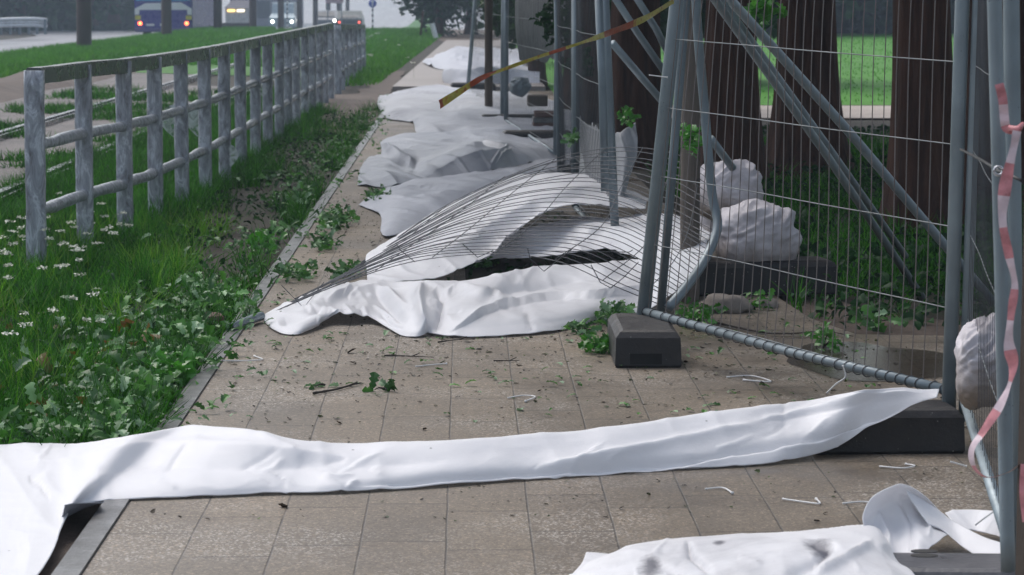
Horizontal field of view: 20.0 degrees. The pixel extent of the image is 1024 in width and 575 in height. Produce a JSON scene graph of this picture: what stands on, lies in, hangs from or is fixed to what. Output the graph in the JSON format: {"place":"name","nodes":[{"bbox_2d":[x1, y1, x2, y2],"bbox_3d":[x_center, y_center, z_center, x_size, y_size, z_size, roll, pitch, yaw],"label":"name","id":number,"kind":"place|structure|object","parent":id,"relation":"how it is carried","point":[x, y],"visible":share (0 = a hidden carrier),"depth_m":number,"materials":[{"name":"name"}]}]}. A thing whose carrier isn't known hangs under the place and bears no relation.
{"place":"outdoors","nodes":[
{"label":"outdoors","id":0,"kind":"place"},
{"bbox_2d":[0,60,134,102],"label":"earth bank","id":1,"kind":"structure","parent":0,"point":[11,87],"depth_m":47.93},
{"bbox_2d":[0,25,275,77],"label":"bank grass","id":2,"kind":"structure","parent":0,"point":[13,61],"depth_m":75.47,"materials":[{"name":"plant"}]},
{"bbox_2d":[0,0,484,51],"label":"road","id":3,"kind":"structure","parent":0,"point":[386,13],"depth_m":251.73,"materials":[{"name":"asphalt"}]},
{"bbox_2d":[0,17,47,33],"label":"guard rail","id":4,"kind":"object","parent":3,"relation":"on","point":[20,20],"visible":1,"depth_m":118.17,"materials":[{"name":"metal"}]},
{"bbox_2d":[134,0,212,34],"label":"bus","id":5,"kind":"object","parent":3,"relation":"on","point":[188,14],"visible":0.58,"depth_m":121.26,"materials":[{"name":"blue"}]},
{"bbox_2d":[224,0,248,22],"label":"kiosk","id":6,"kind":"object","parent":3,"relation":"on","point":[236,11],"visible":0.77,"depth_m":184.14,"materials":[{"name":"grey"}]},
{"bbox_2d":[269,3,296,29],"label":"van","id":7,"kind":"object","parent":3,"relation":"on","point":[292,16],"visible":0.65,"depth_m":204.47,"materials":[{"name":"paint"}]},
{"bbox_2d":[336,11,364,24],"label":"car","id":8,"kind":"object","parent":3,"relation":"on","point":[352,17],"visible":0.5,"depth_m":199.26,"materials":[{"name":"paint"}]},
{"bbox_2d":[529,0,585,46],"bbox_3d":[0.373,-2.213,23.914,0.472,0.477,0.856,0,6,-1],"label":"bushy tree","id":9,"kind":"object","parent":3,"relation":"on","point":[546,22],"visible":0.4,"depth_m":23.81,"materials":[{"name":"green plant"}]},
{"bbox_2d":[76,26,444,85],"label":"verge grass","id":10,"kind":"structure","parent":0,"point":[387,57],"depth_m":79.79,"materials":[{"name":"plant"}]},
{"bbox_2d":[392,40,543,91],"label":"path","id":11,"kind":"structure","parent":0,"point":[421,73],"depth_m":52.92,"materials":[{"name":"concrete"}]},
{"bbox_2d":[423,46,522,69],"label":"tarp","id":12,"kind":"object","parent":11,"relation":"on","point":[455,56],"visible":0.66,"depth_m":59.47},
{"bbox_2d":[442,66,538,83],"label":"tarp","id":13,"kind":"object","parent":11,"relation":"on","point":[451,75],"visible":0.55,"depth_m":48.00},
{"bbox_2d":[0,31,1022,443],"bbox_3d":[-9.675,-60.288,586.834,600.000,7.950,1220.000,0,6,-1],"label":"ground","id":14,"kind":"structure","parent":0,"point":[406,67],"depth_m":21.48,"materials":[{"name":"soil"}]},
{"bbox_2d":[0,0,75,32],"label":"roadside tree","id":15,"kind":"object","parent":14,"relation":"on","point":[22,8],"visible":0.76,"depth_m":161.75,"materials":[{"name":"green plant"}]},
{"bbox_2d":[3,0,134,31],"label":"roadside thicket","id":16,"kind":"object","parent":14,"relation":"on","point":[127,23],"visible":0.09,"depth_m":204.69,"materials":[{"name":"green plant"}]},
{"bbox_2d":[40,0,132,30],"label":"roadside tree","id":17,"kind":"object","parent":14,"relation":"on","point":[69,20],"visible":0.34,"depth_m":173.66,"materials":[{"name":"green plant"}]},
{"bbox_2d":[0,73,246,186],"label":"gravel bed","id":18,"kind":"object","parent":14,"relation":"on","point":[13,144],"visible":0.06,"depth_m":36.63,"materials":[{"name":"gravel"}]},
{"bbox_2d":[0,52,272,140],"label":"tram rail","id":19,"kind":"object","parent":18,"relation":"on","point":[59,118],"depth_m":36.53,"materials":[{"name":"metal"}]},
{"bbox_2d":[0,197,248,429],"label":"tall grass","id":20,"kind":"structure","parent":14,"relation":"on","point":[204,228],"depth_m":15.38,"materials":[{"name":"plant"}]},
{"bbox_2d":[39,277,261,574],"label":"kerbside earth","id":21,"kind":"structure","parent":14,"relation":"on","point":[74,525],"depth_m":8.38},
{"bbox_2d":[0,318,161,420],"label":"brown leaf litter","id":22,"kind":"object","parent":21,"relation":"on","point":[43,355],"visible":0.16,"depth_m":11.76,"materials":[{"name":"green plant"}]},
{"bbox_2d":[0,273,248,443],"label":"torn leaf litter","id":23,"kind":"object","parent":21,"relation":"on","point":[116,403],"visible":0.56,"depth_m":10.87,"materials":[{"name":"green plant"}]},
{"bbox_2d":[113,367,178,404],"bbox_3d":[-1.344,0.384,10.681,0.241,0.176,0.479,0,6,-1],"label":"leafy twig","id":24,"kind":"object","parent":21,"relation":"on","point":[140,372],"visible":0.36,"depth_m":10.66,"materials":[{"name":"green plant"}]},
{"bbox_2d":[141,344,203,386],"bbox_3d":[-1.341,0.310,11.422,0.237,0.173,0.606,0,6,-1],"label":"leafy twig","id":25,"kind":"object","parent":21,"relation":"on","point":[181,365],"visible":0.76,"depth_m":11.32,"materials":[{"name":"green plant"}]},
{"bbox_2d":[168,311,219,353],"bbox_3d":[-1.364,0.214,12.488,0.238,0.179,0.749,0,6,-1],"label":"leafy twig","id":26,"kind":"object","parent":21,"relation":"on","point":[199,326],"visible":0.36,"depth_m":12.39,"materials":[{"name":"green plant"}]},
{"bbox_2d":[0,82,300,233],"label":"tramside grass","id":27,"kind":"structure","parent":14,"relation":"on","point":[98,113],"depth_m":38.01,"materials":[{"name":"plant"}]},
{"bbox_2d":[24,23,334,264],"bbox_3d":[-2.516,-1.978,29.811,0.438,1.232,27.698,0,6,0],"label":"railing","id":28,"kind":"object","parent":14,"relation":"on","point":[316,63],"visible":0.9,"depth_m":20.71,"materials":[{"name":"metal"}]},
{"bbox_2d":[2,135,357,309],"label":"torn leaf litter","id":29,"kind":"object","parent":14,"relation":"on","point":[281,222],"visible":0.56,"depth_m":18.99,"materials":[{"name":"green plant"}]},
{"bbox_2d":[0,110,374,442],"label":"ground ivy","id":30,"kind":"object","parent":14,"relation":"on","point":[259,205],"visible":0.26,"depth_m":20.56,"materials":[{"name":"green plant"}]},
{"bbox_2d":[0,96,386,446],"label":"verge grass","id":31,"kind":"structure","parent":14,"relation":"on","point":[201,194],"depth_m":15.90,"materials":[{"name":"plant"}]},
{"bbox_2d":[51,90,399,574],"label":"kerb","id":32,"kind":"structure","parent":14,"relation":"on","point":[84,547],"depth_m":10.65,"materials":[{"name":"concrete"}]},
{"bbox_2d":[246,226,287,259],"bbox_3d":[-1.472,-0.262,17.260,0.231,0.202,1.239,0,6,-1],"label":"leafy twig","id":33,"kind":"object","parent":14,"relation":"on","point":[260,235],"visible":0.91,"depth_m":17.02,"materials":[{"name":"green plant"}]},
{"bbox_2d":[230,0,303,25],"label":"shop building","id":34,"kind":"structure","parent":14,"relation":"on","point":[264,10],"depth_m":239.57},
{"bbox_2d":[334,24,365,93],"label":"railing","id":35,"kind":"object","parent":14,"relation":"on","point":[349,49],"visible":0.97,"depth_m":50.27,"materials":[{"name":"metal"}]},
{"bbox_2d":[299,71,404,141],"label":"earth patch","id":36,"kind":"object","parent":14,"relation":"on","point":[373,92],"visible":0.33,"depth_m":43.54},
{"bbox_2d":[438,30,515,41],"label":"dirt crossing","id":37,"kind":"object","parent":14,"relation":"on","point":[445,37],"visible":0.14,"depth_m":111.32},
{"bbox_2d":[391,0,477,35],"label":"bushy tree","id":38,"kind":"object","parent":37,"relation":"on","point":[439,13],"visible":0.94,"depth_m":111.35,"materials":[{"name":"green plant"}]},
{"bbox_2d":[485,0,492,106],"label":"wooden post","id":39,"kind":"object","parent":14,"relation":"on","point":[488,51],"visible":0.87,"depth_m":35.85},
{"bbox_2d":[481,0,549,86],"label":"bushy tree","id":40,"kind":"object","parent":14,"relation":"on","point":[498,8],"visible":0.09,"depth_m":49.76,"materials":[{"name":"green plant"}]},
{"bbox_2d":[562,0,598,122],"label":"park tree","id":41,"kind":"object","parent":14,"relation":"on","point":[585,116],"visible":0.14,"depth_m":35.66,"materials":[{"name":"brown plant"}]},
{"bbox_2d":[610,0,669,168],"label":"park tree","id":42,"kind":"object","parent":14,"relation":"on","point":[631,90],"visible":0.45,"depth_m":26.26,"materials":[{"name":"brown plant"}]},
{"bbox_2d":[680,3,700,303],"bbox_3d":[0.875,-1.169,14.170,0.099,2.700,0.097,0,6,-1],"label":"wooden post","id":43,"kind":"object","parent":14,"relation":"on","point":[696,121],"visible":0.36,"depth_m":14.19,"materials":[{"name":"brown wood"}]},
{"bbox_2d":[680,122,702,158],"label":"leafy twig","id":44,"kind":"object","parent":43,"relation":"attached to","point":[694,137],"visible":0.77,"depth_m":13.70,"materials":[{"name":"green plant"}]},
{"bbox_2d":[700,0,769,188],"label":"park tree","id":45,"kind":"object","parent":14,"relation":"on","point":[731,97],"visible":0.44,"depth_m":22.31,"materials":[{"name":"brown plant"}]},
{"bbox_2d":[765,0,855,182],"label":"park tree","id":46,"kind":"object","parent":14,"relation":"on","point":[825,81],"visible":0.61,"depth_m":24.27,"materials":[{"name":"brown plant"}]},
{"bbox_2d":[710,0,927,301],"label":"steel prop","id":47,"kind":"object","parent":14,"relation":"on","point":[875,227],"visible":0.83,"depth_m":13.43,"materials":[{"name":"metal"}]},
{"bbox_2d":[721,0,908,258],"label":"steel prop","id":48,"kind":"object","parent":47,"relation":"attached to","point":[856,187],"visible":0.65,"depth_m":13.69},
{"bbox_2d":[744,0,787,33],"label":"leafy twig","id":49,"kind":"object","parent":48,"relation":"hanging from","point":[760,10],"visible":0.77,"depth_m":12.82,"materials":[{"name":"green plant"}]},
{"bbox_2d":[640,127,1023,319],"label":"park edge grass","id":50,"kind":"structure","parent":14,"relation":"on","point":[864,242],"depth_m":17.64,"materials":[{"name":"plant"}]},
{"bbox_2d":[644,123,1023,331],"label":"park undergrowth","id":51,"kind":"object","parent":14,"relation":"on","point":[863,298],"visible":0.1,"depth_m":15.67,"materials":[{"name":"green plant"}]},
{"bbox_2d":[726,0,994,306],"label":"steel prop","id":52,"kind":"object","parent":14,"relation":"on","point":[911,205],"visible":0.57,"depth_m":13.18,"materials":[{"name":"metal"}]},
{"bbox_2d":[775,294,960,335],"bbox_3d":[2.228,0.083,14.519,1.870,0.001,3.200,0,6,-1],"label":"mud strip","id":53,"kind":"object","parent":14,"relation":"on","point":[931,328],"depth_m":13.61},
{"bbox_2d":[848,301,904,332],"bbox_3d":[1.649,0.139,13.301,0.255,0.142,0.347,-2,6,-21],"label":"leafy twig","id":54,"kind":"object","parent":53,"relation":"on","point":[872,320],"visible":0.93,"depth_m":13.28,"materials":[{"name":"green plant"}]},
{"bbox_2d":[877,0,965,240],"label":"park tree","id":55,"kind":"object","parent":14,"relation":"on","point":[925,98],"visible":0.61,"depth_m":18.45,"materials":[{"name":"brown plant"}]},
{"bbox_2d":[964,0,1023,210],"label":"park tree","id":56,"kind":"object","parent":14,"relation":"on","point":[1021,84],"visible":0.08,"depth_m":20.80,"materials":[{"name":"brown plant"}]},
{"bbox_2d":[82,91,999,574],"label":"path","id":57,"kind":"structure","parent":0,"point":[504,527],"depth_m":9.37,"materials":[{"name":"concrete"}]},
{"bbox_2d":[122,94,392,431],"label":"torn leaf litter","id":58,"kind":"object","parent":57,"relation":"on","point":[216,360],"visible":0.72,"depth_m":12.85,"materials":[{"name":"green plant"}]},
{"bbox_2d":[269,258,317,283],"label":"leafy twig","id":59,"kind":"object","parent":57,"relation":"on","point":[303,272],"visible":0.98,"depth_m":15.36,"materials":[{"name":"green plant"}]},
{"bbox_2d":[309,229,345,250],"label":"leafy twig","id":60,"kind":"object","parent":57,"relation":"on","point":[327,242],"visible":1,"depth_m":17.31,"materials":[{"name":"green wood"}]},
{"bbox_2d":[313,204,359,234],"bbox_3d":[-1.149,-0.453,19.008,0.308,0.154,1.648,0,6,-1],"label":"leafy twig","id":61,"kind":"object","parent":57,"relation":"on","point":[336,218],"visible":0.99,"depth_m":18.87,"materials":[{"name":"green plant"}]},
{"bbox_2d":[358,123,579,186],"bbox_3d":[-0.243,-1.454,28.317,2.216,0.243,11.065,0,6,-1],"label":"tarp","id":62,"kind":"object","parent":57,"relation":"on","point":[402,158],"visible":0.89,"depth_m":25.42,"materials":[{"name":"white"}]},
{"bbox_2d":[0,387,938,574],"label":"tarp","id":63,"kind":"object","parent":57,"relation":"on","point":[42,485],"visible":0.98,"depth_m":9.01,"materials":[{"name":"white fabric"}]},
{"bbox_2d":[359,151,579,235],"bbox_3d":[-0.420,-0.845,22.915,1.106,0.103,9.763,1,6,9],"label":"tarp","id":64,"kind":"object","parent":57,"relation":"on","point":[404,206],"visible":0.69,"depth_m":20.93,"materials":[{"name":"plastic"}]},
{"bbox_2d":[226,0,721,330],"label":"collapsed fence","id":65,"kind":"object","parent":57,"relation":"on","point":[681,291],"visible":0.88,"depth_m":13.40,"materials":[{"name":"metal"}]},
{"bbox_2d":[595,0,608,190],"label":"galvanised post","id":66,"kind":"object","parent":65,"relation":"attached to","point":[602,84],"visible":0.8,"depth_m":15.67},
{"bbox_2d":[656,0,690,311],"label":"scaffold pole","id":67,"kind":"object","parent":65,"relation":"attached to","point":[664,278],"visible":0.76,"depth_m":12.43,"materials":[{"name":"metal"}]},
{"bbox_2d":[377,84,579,131],"bbox_3d":[-0.534,-2.424,38.379,2.699,0.165,19.611,0,6,-1],"label":"tarp","id":68,"kind":"object","parent":57,"relation":"on","point":[419,106],"visible":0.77,"depth_m":35.80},
{"bbox_2d":[466,0,503,113],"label":"fence","id":69,"kind":"object","parent":68,"relation":"on","point":[498,48],"visible":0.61,"depth_m":36.67,"materials":[{"name":"metal"}]},
{"bbox_2d":[264,172,709,336],"bbox_3d":[-0.117,-0.317,16.117,2.189,0.412,6.717,0,6,-1],"label":"tarp","id":70,"kind":"object","parent":57,"relation":"on","point":[400,300],"visible":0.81,"depth_m":14.07,"materials":[{"name":"white"}]},
{"bbox_2d":[572,0,618,254],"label":"fence","id":71,"kind":"object","parent":70,"relation":"on","point":[578,30],"visible":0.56,"depth_m":17.63,"materials":[{"name":"metal"}]},
{"bbox_2d":[579,121,637,196],"bbox_3d":[0.582,-0.797,17.845,0.159,0.510,2.363,0,6,-5],"label":"hanging tarp","id":72,"kind":"object","parent":71,"relation":"hanging from","point":[627,137],"visible":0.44,"depth_m":16.93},
{"bbox_2d":[611,40,659,102],"bbox_3d":[0.707,-1.190,16.176,0.044,0.384,0.534,4,7,37],"label":"steel prop","id":73,"kind":"object","parent":71,"relation":"attached to","point":[635,70],"visible":0.79,"depth_m":16.13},
{"bbox_2d":[612,0,662,73],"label":"steel prop","id":74,"kind":"object","parent":71,"relation":"attached to","point":[640,37],"visible":0.73,"depth_m":17.15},
{"bbox_2d":[446,210,623,280],"bbox_3d":[0.168,-0.226,17.269,1.000,0.001,6.800,0,6,-1],"label":"soil spill","id":75,"kind":"object","parent":57,"relation":"on","point":[479,272],"visible":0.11,"depth_m":16.55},
{"bbox_2d":[503,130,570,138],"bbox_3d":[0.254,-1.524,29.503,0.700,0.150,0.250,-1,6,-6],"label":"ballast block","id":76,"kind":"object","parent":57,"relation":"on","point":[525,133],"depth_m":29.38,"materials":[{"name":"concrete"}]},
{"bbox_2d":[504,0,560,154],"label":"fence","id":77,"kind":"object","parent":76,"relation":"on","point":[507,76],"visible":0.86,"depth_m":29.88,"materials":[{"name":"metal"}]},
{"bbox_2d":[515,0,565,62],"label":"debris netting","id":78,"kind":"object","parent":77,"relation":"hanging from","point":[523,22],"visible":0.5,"depth_m":29.82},
{"bbox_2d":[213,275,875,421],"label":"torn leaves","id":79,"kind":"object","parent":57,"relation":"on","point":[385,332],"visible":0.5,"depth_m":11.75,"materials":[{"name":"green plant"}]},
{"bbox_2d":[554,0,572,205],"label":"fence","id":80,"kind":"object","parent":57,"relation":"on","point":[561,128],"visible":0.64,"depth_m":21.78,"materials":[{"name":"metal"}]},
{"bbox_2d":[150,193,994,521],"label":"leaf crumbs","id":81,"kind":"object","parent":57,"relation":"on","point":[534,377],"visible":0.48,"depth_m":11.76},
{"bbox_2d":[562,318,601,334],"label":"leafy twig","id":82,"kind":"object","parent":57,"relation":"on","point":[573,325],"visible":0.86,"depth_m":12.96,"materials":[{"name":"green plant"}]},
{"bbox_2d":[577,332,609,353],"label":"leafy twig","id":83,"kind":"object","parent":57,"relation":"on","point":[600,344],"visible":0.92,"depth_m":12.27,"materials":[{"name":"green plant"}]},
{"bbox_2d":[588,297,636,326],"bbox_3d":[0.466,0.135,13.331,0.247,0.158,0.646,0,6,-1],"label":"leafy twig","id":84,"kind":"object","parent":57,"relation":"on","point":[620,306],"visible":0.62,"depth_m":13.24,"materials":[{"name":"green plant"}]},
{"bbox_2d":[607,313,681,367],"bbox_3d":[0.548,0.216,12.123,0.270,0.152,0.700,0,6,-1],"label":"ballast block","id":85,"kind":"object","parent":57,"relation":"on","point":[639,341],"depth_m":11.78,"materials":[{"name":"concrete"}]},
{"bbox_2d":[675,297,728,323],"bbox_3d":[0.873,0.128,13.353,0.232,0.141,0.551,0,6,-1],"label":"leafy twig","id":86,"kind":"object","parent":57,"relation":"on","point":[707,313],"visible":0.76,"depth_m":13.27,"materials":[{"name":"green plant"}]},
{"bbox_2d":[700,216,712,242],"bbox_3d":[1.180,-0.348,15.514,0.352,0.330,0.301,-1,6,-9],"label":"sandbag","id":87,"kind":"object","parent":57,"relation":"on","point":[705,221],"visible":0.02,"depth_m":15.46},
{"bbox_2d":[700,159,763,220],"bbox_3d":[1.138,-0.514,15.351,0.334,0.335,0.385,-2,6,-19],"label":"sandbag","id":88,"kind":"object","parent":87,"relation":"on","point":[735,181],"visible":0.46,"depth_m":15.20,"materials":[{"name":"fabric"}]},
{"bbox_2d":[696,293,753,313],"bbox_3d":[1.012,0.091,13.880,0.234,0.128,0.217,-4,7,-33],"label":"stone","id":89,"kind":"object","parent":57,"relation":"on","point":[736,304],"visible":0.62,"depth_m":13.81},
{"bbox_2d":[699,256,837,295],"bbox_3d":[1.259,-0.060,14.790,0.750,0.170,0.300,-1,6,-9],"label":"ballast block","id":90,"kind":"object","parent":57,"relation":"on","point":[747,285],"depth_m":14.65,"materials":[{"name":"black rubber"}]},
{"bbox_2d":[715,198,801,261],"bbox_3d":[1.257,-0.257,14.819,0.442,0.401,0.402,0,6,-1],"label":"sandbag","id":91,"kind":"object","parent":90,"relation":"on","point":[732,244],"visible":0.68,"depth_m":14.67,"materials":[{"name":"fabric"}]},
{"bbox_2d":[569,484,999,574],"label":"tarp","id":92,"kind":"object","parent":57,"relation":"on","point":[900,518],"visible":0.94,"depth_m":7.49,"materials":[{"name":"plastic"}]},
{"bbox_2d":[786,341,942,380],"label":"puddle","id":93,"kind":"object","parent":57,"relation":"on","point":[905,362],"visible":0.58,"depth_m":11.99,"materials":[{"name":"brown liquid"}]},
{"bbox_2d":[804,321,844,352],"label":"leafy twig","id":94,"kind":"object","parent":93,"relation":"on","point":[829,334],"visible":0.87,"depth_m":12.36,"materials":[{"name":"green plant"}]},
{"bbox_2d":[816,400,964,454],"bbox_3d":[1.238,0.463,9.676,0.500,0.150,0.250,0,6,-3],"label":"ballast block","id":95,"kind":"object","parent":57,"relation":"on","point":[930,427],"depth_m":9.56,"materials":[{"name":"black rubber"}]},
{"bbox_2d":[637,0,969,407],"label":"fence","id":96,"kind":"object","parent":95,"relation":"on","point":[947,389],"visible":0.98,"depth_m":10.73,"materials":[{"name":"metal"}]},
{"bbox_2d":[439,0,673,108],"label":"barrier tape","id":97,"kind":"object","parent":96,"relation":"attached to","point":[447,99],"visible":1,"depth_m":10.95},
{"bbox_2d":[893,549,1014,574],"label":"ballast block","id":98,"kind":"object","parent":57,"relation":"on","point":[924,562],"depth_m":7.47,"materials":[{"name":"grey concrete"}]},
{"bbox_2d":[959,0,1014,572],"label":"fence","id":99,"kind":"object","parent":98,"relation":"on","point":[986,14],"visible":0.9,"depth_m":7.84,"materials":[{"name":"metal"}]},
{"bbox_2d":[954,312,996,409],"bbox_3d":[1.478,0.231,9.097,0.189,0.293,0.448,1,6,7],"label":"sandbag","id":100,"kind":"object","parent":99,"relation":"on","point":[966,351],"visible":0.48,"depth_m":8.92,"materials":[{"name":"fabric"}]},
{"bbox_2d":[1003,0,1021,563],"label":"galvanised post","id":101,"kind":"object","parent":98,"relation":"on","point":[1011,33],"visible":0.49,"depth_m":7.32,"materials":[{"name":"metal"}]},
{"bbox_2d":[1015,224,1023,574],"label":"timber post","id":102,"kind":"object","parent":57,"relation":"on","point":[1019,567],"visible":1,"depth_m":6.88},
{"bbox_2d":[968,83,1023,521],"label":"barrier tape","id":103,"kind":"object","parent":102,"relation":"attached to","point":[1004,193],"visible":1,"depth_m":6.86,"materials":[{"name":"plastic"}]},
{"bbox_2d":[513,33,953,104],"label":"park lawn","id":104,"kind":"structure","parent":0,"point":[867,89],"depth_m":58.47,"materials":[{"name":"plant"}]},
{"bbox_2d":[660,0,777,44],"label":"bushy tree","id":105,"kind":"object","parent":104,"relation":"on","point":[663,19],"visible":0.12,"depth_m":50.74,"materials":[{"name":"green plant"}]},
{"bbox_2d":[836,0,954,33],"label":"bushy tree","id":106,"kind":"object","parent":104,"relation":"on","point":[869,15],"visible":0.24,"depth_m":118.16,"materials":[{"name":"green plant"}]},
{"bbox_2d":[836,0,954,33],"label":"park thicket","id":107,"kind":"object","parent":104,"relation":"on","point":[847,26],"visible":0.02,"depth_m":120.56,"materials":[{"name":"green plant"}]},
{"bbox_2d":[671,106,890,117],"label":"park path","id":108,"kind":"structure","parent":0,"point":[866,111],"depth_m":38.61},
{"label":"grass bank","id":109,"kind":"structure","parent":0,"visible":0},
{"bbox_2d":[76,0,91,45],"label":"utility pole","id":110,"kind":"object","parent":109,"relation":"on","point":[83,24],"visible":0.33,"depth_m":78.34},
{"bbox_2d":[161,0,171,34],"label":"utility pole","id":111,"kind":"object","parent":109,"relation":"on","point":[166,16],"visible":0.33,"depth_m":101.24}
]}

